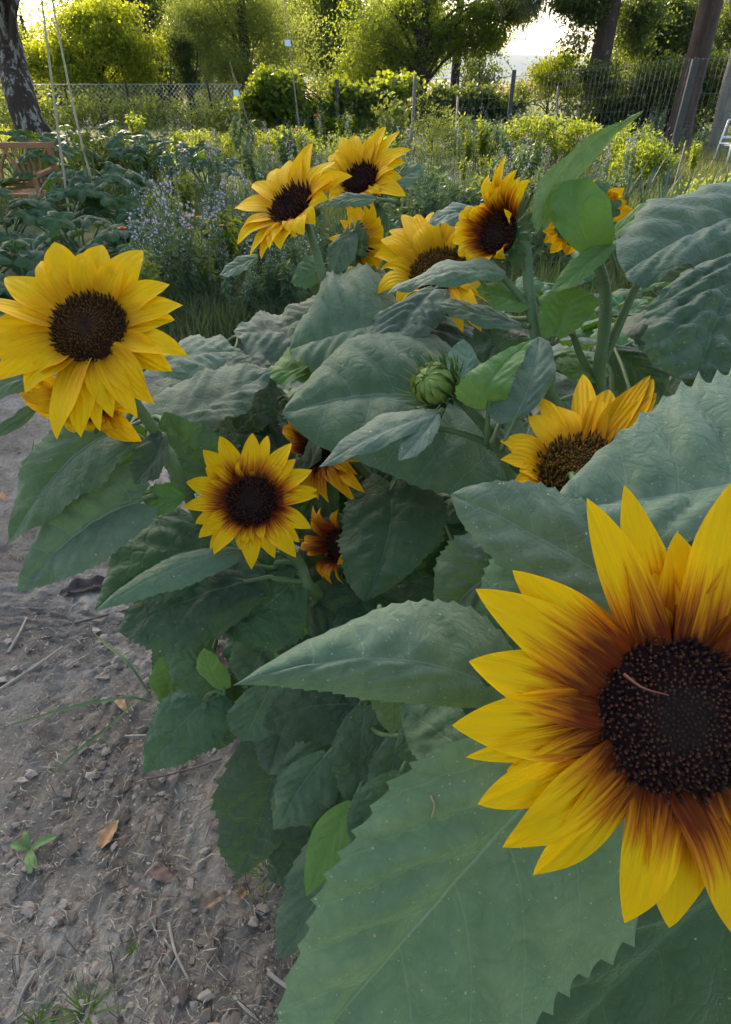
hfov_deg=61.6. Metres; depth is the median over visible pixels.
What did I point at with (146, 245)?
flowering stalk
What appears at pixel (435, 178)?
garden bush
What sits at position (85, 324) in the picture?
sunflower plant
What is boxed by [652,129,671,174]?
weed clump
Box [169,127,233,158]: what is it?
garden bush
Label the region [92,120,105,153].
flowering stalk
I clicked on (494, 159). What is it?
flowering stalk
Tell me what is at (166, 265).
weed clump
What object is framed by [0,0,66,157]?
birch tree
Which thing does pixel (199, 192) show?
flowering stalk
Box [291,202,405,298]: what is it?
sunflower plant
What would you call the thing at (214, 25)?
willow tree
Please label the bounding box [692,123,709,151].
weed clump
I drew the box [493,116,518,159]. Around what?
weed clump
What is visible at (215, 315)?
meadow grass
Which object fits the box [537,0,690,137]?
ivy clad tree
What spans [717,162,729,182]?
leek plant
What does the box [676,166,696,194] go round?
leek plant
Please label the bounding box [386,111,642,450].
sunflower plant
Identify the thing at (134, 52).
ornamental tree
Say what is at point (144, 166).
weed clump
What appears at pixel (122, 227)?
marigold
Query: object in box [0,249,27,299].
squash plant
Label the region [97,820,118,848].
dead leaf
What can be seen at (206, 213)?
weed clump
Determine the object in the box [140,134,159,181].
weed clump
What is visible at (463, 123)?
weed clump
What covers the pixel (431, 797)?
dried floret
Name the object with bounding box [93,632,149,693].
fallen grass
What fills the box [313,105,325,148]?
weed clump
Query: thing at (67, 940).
rootlets
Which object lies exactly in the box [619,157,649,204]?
leek plant
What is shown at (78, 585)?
dead leaf
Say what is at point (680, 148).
weed clump
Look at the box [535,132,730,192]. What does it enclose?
dry grass
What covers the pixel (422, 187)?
flowering stalk
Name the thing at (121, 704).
dead leaf
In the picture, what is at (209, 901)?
dead leaf
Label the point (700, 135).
weed clump
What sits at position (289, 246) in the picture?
flowering stalk
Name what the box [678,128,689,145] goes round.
weed clump
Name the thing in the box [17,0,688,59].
sky
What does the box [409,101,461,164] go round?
garden bush
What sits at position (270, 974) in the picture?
dry stalk
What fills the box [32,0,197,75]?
broadleaf tree
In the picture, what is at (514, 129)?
weed clump
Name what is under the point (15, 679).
dry stalk
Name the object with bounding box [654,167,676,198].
leek plant
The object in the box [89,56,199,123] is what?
field hedge
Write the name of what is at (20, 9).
broadleaf tree
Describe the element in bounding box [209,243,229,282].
weed clump
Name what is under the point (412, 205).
garden bush
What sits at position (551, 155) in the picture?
weed clump
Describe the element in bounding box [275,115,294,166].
weed clump
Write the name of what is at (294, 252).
weed clump
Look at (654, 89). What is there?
wild hedge
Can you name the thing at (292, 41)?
broadleaf tree
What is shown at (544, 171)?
weed clump
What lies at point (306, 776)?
sunflower plant
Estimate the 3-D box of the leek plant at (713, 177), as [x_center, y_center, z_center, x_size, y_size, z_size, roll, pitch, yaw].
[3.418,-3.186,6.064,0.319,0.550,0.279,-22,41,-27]
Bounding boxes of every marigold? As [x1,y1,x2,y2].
[119,226,128,250]
[220,224,227,262]
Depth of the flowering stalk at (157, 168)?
7.99 m
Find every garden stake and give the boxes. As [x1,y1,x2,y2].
[409,74,415,151]
[455,96,458,134]
[553,87,558,140]
[577,109,579,138]
[671,140,686,197]
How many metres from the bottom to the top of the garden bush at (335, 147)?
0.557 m
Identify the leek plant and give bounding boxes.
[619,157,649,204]
[637,153,668,203]
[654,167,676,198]
[659,150,682,191]
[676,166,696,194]
[698,162,724,184]
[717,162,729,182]
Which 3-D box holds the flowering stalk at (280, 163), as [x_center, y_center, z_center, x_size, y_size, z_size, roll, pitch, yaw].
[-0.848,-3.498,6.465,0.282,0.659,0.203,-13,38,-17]
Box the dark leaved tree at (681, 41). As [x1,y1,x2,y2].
[610,0,730,97]
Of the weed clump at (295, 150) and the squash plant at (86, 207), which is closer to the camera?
the squash plant at (86, 207)
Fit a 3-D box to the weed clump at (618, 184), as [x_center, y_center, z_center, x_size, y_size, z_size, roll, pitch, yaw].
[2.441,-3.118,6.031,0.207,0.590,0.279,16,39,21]
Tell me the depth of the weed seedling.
1.20 m
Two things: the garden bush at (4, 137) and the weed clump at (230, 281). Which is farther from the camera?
the garden bush at (4, 137)
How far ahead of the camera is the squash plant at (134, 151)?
7.21 m
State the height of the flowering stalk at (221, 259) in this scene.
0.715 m
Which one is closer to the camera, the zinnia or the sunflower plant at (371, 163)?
the sunflower plant at (371, 163)
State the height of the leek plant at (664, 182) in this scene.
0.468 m
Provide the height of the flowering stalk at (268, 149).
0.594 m
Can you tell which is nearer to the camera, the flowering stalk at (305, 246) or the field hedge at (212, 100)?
the flowering stalk at (305, 246)
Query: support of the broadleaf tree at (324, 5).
on the ground at (24, 440)
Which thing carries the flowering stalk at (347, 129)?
on the ground at (24, 440)
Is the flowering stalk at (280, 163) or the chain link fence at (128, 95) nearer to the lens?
the flowering stalk at (280, 163)
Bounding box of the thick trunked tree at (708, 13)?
[662,0,723,148]
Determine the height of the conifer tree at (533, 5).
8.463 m
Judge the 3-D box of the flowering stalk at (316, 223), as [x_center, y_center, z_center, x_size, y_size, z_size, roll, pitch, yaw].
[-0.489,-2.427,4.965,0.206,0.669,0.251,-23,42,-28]
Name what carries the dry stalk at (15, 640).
on the ground at (24, 440)
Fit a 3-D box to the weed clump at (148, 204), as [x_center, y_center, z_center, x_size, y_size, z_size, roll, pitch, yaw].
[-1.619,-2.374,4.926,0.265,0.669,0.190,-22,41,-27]
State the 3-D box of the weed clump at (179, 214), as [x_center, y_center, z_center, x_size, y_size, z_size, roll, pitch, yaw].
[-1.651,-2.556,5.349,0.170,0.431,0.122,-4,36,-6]
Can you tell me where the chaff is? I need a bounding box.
[0,422,291,1023]
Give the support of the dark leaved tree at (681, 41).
on the ground at (24, 440)
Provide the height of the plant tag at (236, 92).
0.106 m
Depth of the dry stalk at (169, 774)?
1.33 m
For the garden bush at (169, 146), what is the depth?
10.55 m
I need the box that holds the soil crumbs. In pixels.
[0,451,299,1023]
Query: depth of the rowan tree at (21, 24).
16.91 m
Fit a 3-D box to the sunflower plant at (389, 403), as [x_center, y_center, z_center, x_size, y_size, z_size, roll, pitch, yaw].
[0.127,0.138,1.069,0.347,1.032,0.684,9,37,13]
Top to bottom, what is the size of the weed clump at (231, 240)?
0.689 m
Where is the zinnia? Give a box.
[314,114,319,164]
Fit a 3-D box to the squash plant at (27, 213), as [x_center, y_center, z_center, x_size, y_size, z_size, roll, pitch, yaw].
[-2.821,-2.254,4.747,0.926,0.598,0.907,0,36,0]
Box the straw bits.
[0,378,300,1023]
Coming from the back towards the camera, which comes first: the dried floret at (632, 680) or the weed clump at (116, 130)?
the weed clump at (116, 130)
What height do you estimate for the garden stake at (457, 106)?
0.860 m
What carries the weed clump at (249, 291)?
on the ground at (24, 440)
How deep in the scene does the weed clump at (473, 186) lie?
5.18 m
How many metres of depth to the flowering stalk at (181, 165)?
6.58 m
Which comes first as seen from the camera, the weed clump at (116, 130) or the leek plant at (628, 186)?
the leek plant at (628, 186)
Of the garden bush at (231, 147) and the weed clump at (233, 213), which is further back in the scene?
the garden bush at (231, 147)
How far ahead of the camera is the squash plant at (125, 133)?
8.84 m
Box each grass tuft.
[11,991,67,1023]
[37,968,131,1023]
[123,938,140,958]
[215,858,268,912]
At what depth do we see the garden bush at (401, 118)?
9.47 m
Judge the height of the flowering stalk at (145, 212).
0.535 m
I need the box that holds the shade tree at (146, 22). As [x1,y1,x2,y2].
[136,0,166,122]
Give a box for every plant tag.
[233,90,240,95]
[284,40,291,47]
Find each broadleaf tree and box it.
[0,0,49,112]
[25,0,114,103]
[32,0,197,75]
[151,0,265,77]
[232,0,367,92]
[257,0,442,86]
[359,0,455,102]
[446,43,514,94]
[581,0,695,100]
[668,0,728,121]
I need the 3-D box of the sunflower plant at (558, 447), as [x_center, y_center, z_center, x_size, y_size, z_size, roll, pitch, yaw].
[0.222,0.175,1.043,0.383,0.994,0.716,20,40,25]
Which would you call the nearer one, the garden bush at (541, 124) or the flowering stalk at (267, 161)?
the flowering stalk at (267, 161)
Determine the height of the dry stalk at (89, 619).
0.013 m
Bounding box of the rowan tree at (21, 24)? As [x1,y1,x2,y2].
[0,15,76,120]
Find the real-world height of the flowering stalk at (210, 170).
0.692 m
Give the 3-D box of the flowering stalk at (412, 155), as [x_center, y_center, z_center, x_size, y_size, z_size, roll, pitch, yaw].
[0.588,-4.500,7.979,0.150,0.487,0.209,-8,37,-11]
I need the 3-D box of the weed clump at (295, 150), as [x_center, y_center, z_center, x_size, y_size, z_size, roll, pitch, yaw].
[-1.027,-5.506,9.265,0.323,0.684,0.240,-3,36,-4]
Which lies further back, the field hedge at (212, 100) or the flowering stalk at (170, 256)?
the field hedge at (212, 100)
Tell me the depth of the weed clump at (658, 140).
8.20 m
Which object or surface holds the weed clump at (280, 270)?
on the ground at (24, 440)
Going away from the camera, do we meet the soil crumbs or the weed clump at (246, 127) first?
the soil crumbs
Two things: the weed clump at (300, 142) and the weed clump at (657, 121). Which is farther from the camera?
the weed clump at (657, 121)
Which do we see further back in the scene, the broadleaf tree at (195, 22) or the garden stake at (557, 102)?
the broadleaf tree at (195, 22)
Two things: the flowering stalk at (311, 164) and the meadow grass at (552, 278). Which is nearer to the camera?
the meadow grass at (552, 278)
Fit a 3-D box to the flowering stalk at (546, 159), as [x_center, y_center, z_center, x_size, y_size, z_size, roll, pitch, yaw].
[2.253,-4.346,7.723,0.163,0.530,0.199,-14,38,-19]
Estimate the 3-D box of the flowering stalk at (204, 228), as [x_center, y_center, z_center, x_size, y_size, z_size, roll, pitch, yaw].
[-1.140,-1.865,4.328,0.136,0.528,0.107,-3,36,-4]
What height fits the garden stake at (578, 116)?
0.625 m
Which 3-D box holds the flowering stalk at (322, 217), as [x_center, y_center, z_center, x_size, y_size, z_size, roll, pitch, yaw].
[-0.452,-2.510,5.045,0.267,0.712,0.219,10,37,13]
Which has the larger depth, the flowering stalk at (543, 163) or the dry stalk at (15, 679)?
the flowering stalk at (543, 163)
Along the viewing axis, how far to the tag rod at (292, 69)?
9.44 m
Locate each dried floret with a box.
[430,795,434,818]
[623,673,668,695]
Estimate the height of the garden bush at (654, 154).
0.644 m
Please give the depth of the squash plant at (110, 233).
3.96 m
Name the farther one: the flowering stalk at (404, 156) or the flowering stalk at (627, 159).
the flowering stalk at (404, 156)
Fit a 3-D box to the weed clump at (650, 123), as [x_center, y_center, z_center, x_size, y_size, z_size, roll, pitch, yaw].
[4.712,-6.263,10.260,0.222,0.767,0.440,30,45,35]
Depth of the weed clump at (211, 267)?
3.79 m
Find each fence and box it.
[0,80,241,142]
[242,76,510,144]
[505,57,699,160]
[678,57,730,166]
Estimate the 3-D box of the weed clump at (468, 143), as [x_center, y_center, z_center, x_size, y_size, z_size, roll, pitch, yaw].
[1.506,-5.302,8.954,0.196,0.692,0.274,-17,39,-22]
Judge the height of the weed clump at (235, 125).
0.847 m
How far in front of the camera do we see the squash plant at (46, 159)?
6.49 m
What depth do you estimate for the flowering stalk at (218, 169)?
6.36 m
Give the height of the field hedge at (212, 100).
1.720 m
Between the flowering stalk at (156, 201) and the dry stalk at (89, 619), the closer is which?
the dry stalk at (89, 619)
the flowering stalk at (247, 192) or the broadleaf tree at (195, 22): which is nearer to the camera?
the flowering stalk at (247, 192)
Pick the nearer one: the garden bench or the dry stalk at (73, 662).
the dry stalk at (73, 662)
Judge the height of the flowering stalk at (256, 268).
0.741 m
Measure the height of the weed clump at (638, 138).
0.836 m
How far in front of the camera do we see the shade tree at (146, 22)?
15.95 m
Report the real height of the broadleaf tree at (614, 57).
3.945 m
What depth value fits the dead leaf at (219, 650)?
1.60 m
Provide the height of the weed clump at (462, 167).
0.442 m
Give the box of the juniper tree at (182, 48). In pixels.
[157,14,206,132]
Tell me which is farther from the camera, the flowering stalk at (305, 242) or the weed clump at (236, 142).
the weed clump at (236, 142)
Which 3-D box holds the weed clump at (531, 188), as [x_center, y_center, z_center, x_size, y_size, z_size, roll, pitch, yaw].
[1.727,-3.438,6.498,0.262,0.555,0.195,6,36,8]
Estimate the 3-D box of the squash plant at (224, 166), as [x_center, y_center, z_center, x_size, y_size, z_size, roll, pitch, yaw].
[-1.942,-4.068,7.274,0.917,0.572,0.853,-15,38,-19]
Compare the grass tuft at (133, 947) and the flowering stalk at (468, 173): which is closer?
the grass tuft at (133, 947)
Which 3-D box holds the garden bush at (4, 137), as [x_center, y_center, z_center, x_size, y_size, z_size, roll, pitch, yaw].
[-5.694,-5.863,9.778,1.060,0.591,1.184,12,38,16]
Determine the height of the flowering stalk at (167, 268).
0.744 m
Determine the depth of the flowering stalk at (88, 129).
9.81 m
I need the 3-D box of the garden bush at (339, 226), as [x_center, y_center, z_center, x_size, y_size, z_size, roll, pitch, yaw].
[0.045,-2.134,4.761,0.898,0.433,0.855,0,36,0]
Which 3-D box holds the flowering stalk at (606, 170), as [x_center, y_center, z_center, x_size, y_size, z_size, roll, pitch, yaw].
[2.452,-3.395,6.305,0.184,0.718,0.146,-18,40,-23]
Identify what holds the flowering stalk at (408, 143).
on the ground at (24, 440)
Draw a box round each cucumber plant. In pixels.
[500,258,623,343]
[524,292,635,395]
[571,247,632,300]
[575,282,673,409]
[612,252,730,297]
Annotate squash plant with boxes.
[0,129,50,186]
[0,136,93,206]
[0,176,125,250]
[0,189,58,255]
[0,238,44,313]
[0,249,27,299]
[10,210,142,268]
[38,125,94,169]
[47,148,140,215]
[70,167,166,240]
[76,220,222,278]
[94,120,148,145]
[100,126,175,187]
[133,133,206,185]
[163,140,245,194]
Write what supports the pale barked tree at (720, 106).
on the ground at (24, 440)
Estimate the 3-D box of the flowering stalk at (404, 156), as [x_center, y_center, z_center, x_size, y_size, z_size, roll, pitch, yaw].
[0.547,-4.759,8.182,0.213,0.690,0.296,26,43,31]
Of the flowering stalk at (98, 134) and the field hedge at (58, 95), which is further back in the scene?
the field hedge at (58, 95)
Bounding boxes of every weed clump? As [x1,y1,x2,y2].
[110,119,118,135]
[122,101,144,135]
[124,226,168,330]
[133,135,155,182]
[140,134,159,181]
[141,172,178,232]
[157,243,173,293]
[168,114,187,171]
[168,199,183,228]
[172,157,195,225]
[185,126,206,153]
[189,216,219,296]
[195,246,216,305]
[196,203,223,252]
[199,197,218,231]
[201,189,243,284]
[205,258,236,313]
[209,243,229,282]
[220,265,259,326]
[225,105,254,167]
[226,196,243,255]
[227,113,251,148]
[230,107,253,146]
[237,125,253,176]
[238,212,270,282]
[241,136,264,183]
[244,249,291,314]
[248,131,255,155]
[252,143,261,168]
[255,156,271,180]
[257,235,304,305]
[258,154,279,180]
[270,248,312,309]
[272,247,301,300]
[274,269,283,312]
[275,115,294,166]
[275,244,297,269]
[287,125,303,160]
[293,110,311,136]
[295,121,310,152]
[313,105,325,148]
[334,100,354,138]
[361,122,368,141]
[381,115,396,148]
[393,171,408,208]
[420,172,452,225]
[446,107,472,154]
[458,134,463,157]
[458,153,472,186]
[458,163,486,204]
[462,121,474,172]
[474,106,490,172]
[475,169,483,188]
[478,153,493,178]
[485,130,497,170]
[488,146,507,185]
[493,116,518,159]
[498,116,528,173]
[499,138,528,180]
[506,99,527,134]
[508,110,519,152]
[520,163,542,210]
[522,129,546,194]
[532,156,548,199]
[544,144,558,170]
[593,162,612,188]
[608,162,628,195]
[630,117,658,183]
[641,114,653,136]
[643,119,672,174]
[652,100,668,137]
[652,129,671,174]
[674,135,683,159]
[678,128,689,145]
[685,131,703,176]
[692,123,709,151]
[694,124,707,147]
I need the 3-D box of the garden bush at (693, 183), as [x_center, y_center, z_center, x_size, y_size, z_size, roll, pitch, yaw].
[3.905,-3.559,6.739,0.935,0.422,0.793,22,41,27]
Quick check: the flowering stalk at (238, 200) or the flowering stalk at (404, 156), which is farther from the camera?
the flowering stalk at (404, 156)
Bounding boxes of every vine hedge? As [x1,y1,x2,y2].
[231,59,426,146]
[405,77,534,142]
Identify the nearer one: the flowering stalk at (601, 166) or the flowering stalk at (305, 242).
the flowering stalk at (305, 242)
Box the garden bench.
[0,142,65,208]
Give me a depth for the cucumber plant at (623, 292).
3.28 m
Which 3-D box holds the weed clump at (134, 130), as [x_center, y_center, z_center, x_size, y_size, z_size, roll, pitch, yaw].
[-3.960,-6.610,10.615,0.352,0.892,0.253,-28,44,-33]
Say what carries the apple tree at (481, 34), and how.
on the ground at (24, 440)
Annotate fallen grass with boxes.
[0,696,152,728]
[52,703,133,774]
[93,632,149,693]
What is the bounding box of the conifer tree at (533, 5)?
[353,0,547,87]
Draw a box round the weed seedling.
[10,831,56,873]
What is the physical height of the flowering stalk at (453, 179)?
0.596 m
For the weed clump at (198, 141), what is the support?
on the ground at (24, 440)
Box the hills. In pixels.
[172,52,587,79]
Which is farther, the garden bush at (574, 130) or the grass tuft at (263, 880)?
the garden bush at (574, 130)
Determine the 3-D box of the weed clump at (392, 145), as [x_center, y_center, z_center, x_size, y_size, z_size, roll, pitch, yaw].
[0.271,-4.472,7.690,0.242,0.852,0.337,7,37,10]
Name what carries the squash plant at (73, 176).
on the ground at (24, 440)
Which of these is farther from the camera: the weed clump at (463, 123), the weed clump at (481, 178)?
the weed clump at (463, 123)
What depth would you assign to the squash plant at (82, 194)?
4.96 m
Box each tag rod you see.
[229,62,256,147]
[283,0,300,136]
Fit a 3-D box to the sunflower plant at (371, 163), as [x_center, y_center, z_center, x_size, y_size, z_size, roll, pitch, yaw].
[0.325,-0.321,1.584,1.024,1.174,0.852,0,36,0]
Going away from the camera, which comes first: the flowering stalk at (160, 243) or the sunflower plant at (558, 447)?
the sunflower plant at (558, 447)
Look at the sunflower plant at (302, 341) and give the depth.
0.90 m
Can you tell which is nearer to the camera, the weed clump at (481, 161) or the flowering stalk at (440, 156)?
the weed clump at (481, 161)
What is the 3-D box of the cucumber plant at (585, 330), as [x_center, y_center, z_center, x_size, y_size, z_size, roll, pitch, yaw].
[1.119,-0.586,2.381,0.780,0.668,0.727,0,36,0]
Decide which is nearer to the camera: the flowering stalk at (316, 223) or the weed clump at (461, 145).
the flowering stalk at (316, 223)
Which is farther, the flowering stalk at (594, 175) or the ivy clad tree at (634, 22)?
the ivy clad tree at (634, 22)
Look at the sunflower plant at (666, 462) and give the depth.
0.53 m
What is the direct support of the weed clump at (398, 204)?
on the ground at (24, 440)
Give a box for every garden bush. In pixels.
[0,124,40,161]
[67,130,143,187]
[122,126,175,151]
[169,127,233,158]
[222,127,275,159]
[257,124,323,159]
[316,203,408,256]
[317,130,370,156]
[367,89,411,147]
[381,158,465,209]
[382,177,483,228]
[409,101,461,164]
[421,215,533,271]
[438,114,509,167]
[500,109,573,167]
[516,203,611,266]
[549,114,614,165]
[582,115,663,172]
[608,132,687,187]
[674,170,730,193]
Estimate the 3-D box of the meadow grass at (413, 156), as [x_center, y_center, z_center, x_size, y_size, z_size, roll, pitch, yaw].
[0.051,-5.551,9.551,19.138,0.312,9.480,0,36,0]
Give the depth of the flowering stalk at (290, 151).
7.09 m
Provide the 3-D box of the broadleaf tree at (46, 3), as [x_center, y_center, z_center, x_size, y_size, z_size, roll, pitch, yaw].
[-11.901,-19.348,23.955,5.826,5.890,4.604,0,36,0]
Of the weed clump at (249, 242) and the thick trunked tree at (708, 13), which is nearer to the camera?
the weed clump at (249, 242)
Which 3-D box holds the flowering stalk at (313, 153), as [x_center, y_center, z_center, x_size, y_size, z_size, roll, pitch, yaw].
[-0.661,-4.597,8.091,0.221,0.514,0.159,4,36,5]
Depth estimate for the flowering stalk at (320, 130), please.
10.44 m
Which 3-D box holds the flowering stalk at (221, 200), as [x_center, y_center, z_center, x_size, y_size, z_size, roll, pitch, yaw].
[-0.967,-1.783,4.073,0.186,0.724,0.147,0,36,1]
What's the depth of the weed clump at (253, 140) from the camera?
9.69 m
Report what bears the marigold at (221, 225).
on the ground at (24, 440)
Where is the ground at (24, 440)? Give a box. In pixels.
[0,80,730,1023]
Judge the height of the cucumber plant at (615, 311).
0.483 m
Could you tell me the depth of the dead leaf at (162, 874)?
1.16 m
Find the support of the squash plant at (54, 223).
on the ground at (24, 440)
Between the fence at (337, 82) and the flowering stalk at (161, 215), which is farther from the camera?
the fence at (337, 82)
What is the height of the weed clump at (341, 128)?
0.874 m
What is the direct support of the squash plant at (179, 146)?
on the ground at (24, 440)
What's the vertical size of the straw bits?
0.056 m
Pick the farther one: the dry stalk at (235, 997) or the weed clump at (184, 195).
the weed clump at (184, 195)
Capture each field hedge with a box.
[0,73,107,123]
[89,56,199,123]
[181,76,266,121]
[302,58,408,115]
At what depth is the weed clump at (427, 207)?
4.84 m
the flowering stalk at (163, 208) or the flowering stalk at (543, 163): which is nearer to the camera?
the flowering stalk at (163, 208)
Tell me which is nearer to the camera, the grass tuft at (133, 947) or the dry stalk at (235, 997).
the dry stalk at (235, 997)
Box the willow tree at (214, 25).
[143,0,350,128]
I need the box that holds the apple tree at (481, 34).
[309,0,543,125]
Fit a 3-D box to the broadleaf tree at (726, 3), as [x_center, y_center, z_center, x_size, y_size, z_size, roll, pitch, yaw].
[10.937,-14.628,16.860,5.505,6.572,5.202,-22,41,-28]
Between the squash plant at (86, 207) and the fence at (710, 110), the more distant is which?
the fence at (710, 110)
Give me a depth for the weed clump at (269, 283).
3.48 m
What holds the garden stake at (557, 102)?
on the ground at (24, 440)
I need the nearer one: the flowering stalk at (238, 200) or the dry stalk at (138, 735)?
the dry stalk at (138, 735)
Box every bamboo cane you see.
[41,0,68,210]
[51,0,101,215]
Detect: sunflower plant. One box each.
[0,242,325,591]
[94,380,369,689]
[142,638,245,773]
[195,144,396,497]
[210,454,501,959]
[232,479,730,1023]
[236,395,394,582]
[282,316,573,627]
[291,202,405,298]
[324,127,424,272]
[370,212,596,350]
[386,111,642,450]
[479,310,656,491]
[538,174,695,550]
[560,181,730,547]
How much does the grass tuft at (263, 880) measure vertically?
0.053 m
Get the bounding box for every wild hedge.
[0,80,267,140]
[526,27,730,142]
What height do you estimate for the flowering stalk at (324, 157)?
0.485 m
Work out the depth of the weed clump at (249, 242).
4.16 m
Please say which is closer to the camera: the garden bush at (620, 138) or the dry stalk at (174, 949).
the dry stalk at (174, 949)
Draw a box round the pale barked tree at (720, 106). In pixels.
[706,0,730,155]
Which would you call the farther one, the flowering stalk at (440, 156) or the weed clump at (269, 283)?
the flowering stalk at (440, 156)
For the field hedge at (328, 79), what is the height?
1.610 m
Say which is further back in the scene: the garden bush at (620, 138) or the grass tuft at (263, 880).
the garden bush at (620, 138)
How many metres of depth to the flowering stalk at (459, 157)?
8.51 m
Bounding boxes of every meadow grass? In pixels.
[0,129,730,221]
[139,184,517,349]
[319,177,695,330]
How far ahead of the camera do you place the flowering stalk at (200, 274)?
3.65 m
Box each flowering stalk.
[83,117,92,137]
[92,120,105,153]
[125,215,170,298]
[126,201,166,295]
[128,181,174,244]
[137,208,176,295]
[139,190,151,240]
[141,170,180,235]
[145,175,182,286]
[147,191,197,315]
[149,198,202,311]
[156,148,161,182]
[157,156,175,203]
[157,182,173,256]
[161,138,191,184]
[175,209,215,309]
[178,202,200,315]
[189,163,200,205]
[197,160,231,219]
[200,206,210,251]
[202,196,236,300]
[206,144,218,210]
[211,128,222,160]
[211,142,223,212]
[214,182,229,279]
[223,172,228,216]
[226,165,253,254]
[234,189,278,308]
[239,170,252,218]
[249,129,273,174]
[258,173,302,267]
[265,141,272,173]
[268,144,293,167]
[279,230,310,301]
[285,140,293,160]
[288,224,321,286]
[295,203,323,253]
[301,133,314,168]
[302,204,318,251]
[308,141,323,166]
[313,163,324,243]
[317,116,325,156]
[319,143,330,162]
[343,115,350,138]
[382,195,394,212]
[396,126,413,161]
[405,127,411,162]
[405,153,430,197]
[407,144,417,164]
[413,129,426,165]
[434,142,444,174]
[449,171,457,186]
[455,124,462,176]
[465,160,471,186]
[489,143,499,167]
[501,156,529,197]
[502,141,526,182]
[512,135,531,179]
[535,148,550,173]
[542,142,552,175]
[579,142,611,178]
[594,124,613,176]
[596,155,610,178]
[601,143,611,183]
[620,136,630,197]
[628,133,637,190]
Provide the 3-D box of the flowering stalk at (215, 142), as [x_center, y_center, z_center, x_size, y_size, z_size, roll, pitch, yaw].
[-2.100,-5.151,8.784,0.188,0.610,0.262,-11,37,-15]
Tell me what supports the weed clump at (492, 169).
on the ground at (24, 440)
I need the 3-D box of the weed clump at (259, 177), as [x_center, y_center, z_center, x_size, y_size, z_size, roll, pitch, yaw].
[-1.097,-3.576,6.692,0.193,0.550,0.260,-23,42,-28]
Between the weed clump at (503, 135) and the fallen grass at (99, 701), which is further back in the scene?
the weed clump at (503, 135)
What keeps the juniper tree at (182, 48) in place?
on the ground at (24, 440)
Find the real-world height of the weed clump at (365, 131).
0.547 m
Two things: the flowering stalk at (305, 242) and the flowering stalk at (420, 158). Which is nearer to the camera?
the flowering stalk at (305, 242)
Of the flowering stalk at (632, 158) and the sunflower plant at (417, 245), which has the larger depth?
the flowering stalk at (632, 158)
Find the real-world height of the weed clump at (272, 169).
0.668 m
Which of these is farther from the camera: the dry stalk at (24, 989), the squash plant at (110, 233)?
the squash plant at (110, 233)
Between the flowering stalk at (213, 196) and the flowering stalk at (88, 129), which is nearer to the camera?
the flowering stalk at (213, 196)
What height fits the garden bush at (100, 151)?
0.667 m
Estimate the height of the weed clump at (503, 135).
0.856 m
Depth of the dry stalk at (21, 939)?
1.06 m
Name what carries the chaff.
on the ground at (24, 440)
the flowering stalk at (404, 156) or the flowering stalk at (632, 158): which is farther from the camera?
the flowering stalk at (404, 156)
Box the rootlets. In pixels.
[0,354,299,1023]
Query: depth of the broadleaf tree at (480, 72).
22.68 m
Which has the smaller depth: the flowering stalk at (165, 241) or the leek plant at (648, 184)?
the flowering stalk at (165, 241)
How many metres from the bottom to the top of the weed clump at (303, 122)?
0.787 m
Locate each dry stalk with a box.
[0,646,63,689]
[7,617,27,652]
[14,971,35,1016]
[15,937,23,977]
[67,654,89,666]
[74,609,126,624]
[124,734,145,736]
[146,758,221,779]
[167,922,189,981]
[233,995,264,1023]
[266,971,286,987]
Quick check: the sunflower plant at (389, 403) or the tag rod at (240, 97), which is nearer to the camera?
the sunflower plant at (389, 403)
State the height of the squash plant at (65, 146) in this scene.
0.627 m
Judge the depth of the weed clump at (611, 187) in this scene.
5.17 m
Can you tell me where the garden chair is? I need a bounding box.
[711,119,730,165]
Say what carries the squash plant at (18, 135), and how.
on the ground at (24, 440)
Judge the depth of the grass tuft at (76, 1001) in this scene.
0.99 m
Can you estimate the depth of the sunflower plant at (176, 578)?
0.70 m
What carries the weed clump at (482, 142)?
on the ground at (24, 440)
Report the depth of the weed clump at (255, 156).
8.93 m
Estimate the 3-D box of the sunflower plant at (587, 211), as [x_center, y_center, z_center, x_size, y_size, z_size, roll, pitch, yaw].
[0.701,-0.162,1.381,1.376,1.152,0.548,-23,42,-28]
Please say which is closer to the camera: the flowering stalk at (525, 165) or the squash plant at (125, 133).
the flowering stalk at (525, 165)
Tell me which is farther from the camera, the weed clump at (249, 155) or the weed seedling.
the weed clump at (249, 155)
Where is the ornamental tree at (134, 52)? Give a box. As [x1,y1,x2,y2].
[18,0,176,134]
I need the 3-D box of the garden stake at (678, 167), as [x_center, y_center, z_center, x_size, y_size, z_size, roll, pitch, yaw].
[3.494,-3.790,6.861,0.021,0.607,0.488,15,39,20]
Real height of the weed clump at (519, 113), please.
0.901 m
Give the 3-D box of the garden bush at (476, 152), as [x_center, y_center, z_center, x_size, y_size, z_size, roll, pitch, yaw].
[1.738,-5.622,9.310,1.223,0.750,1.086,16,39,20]
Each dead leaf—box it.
[0,492,5,500]
[59,575,104,595]
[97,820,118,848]
[115,696,127,712]
[148,865,179,882]
[202,891,226,908]
[216,645,228,668]
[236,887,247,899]
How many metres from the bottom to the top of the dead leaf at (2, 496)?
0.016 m
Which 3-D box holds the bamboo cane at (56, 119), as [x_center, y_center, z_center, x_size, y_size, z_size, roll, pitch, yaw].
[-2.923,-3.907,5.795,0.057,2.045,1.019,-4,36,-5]
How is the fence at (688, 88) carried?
on the ground at (24, 440)
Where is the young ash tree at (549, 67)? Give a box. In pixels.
[502,41,590,115]

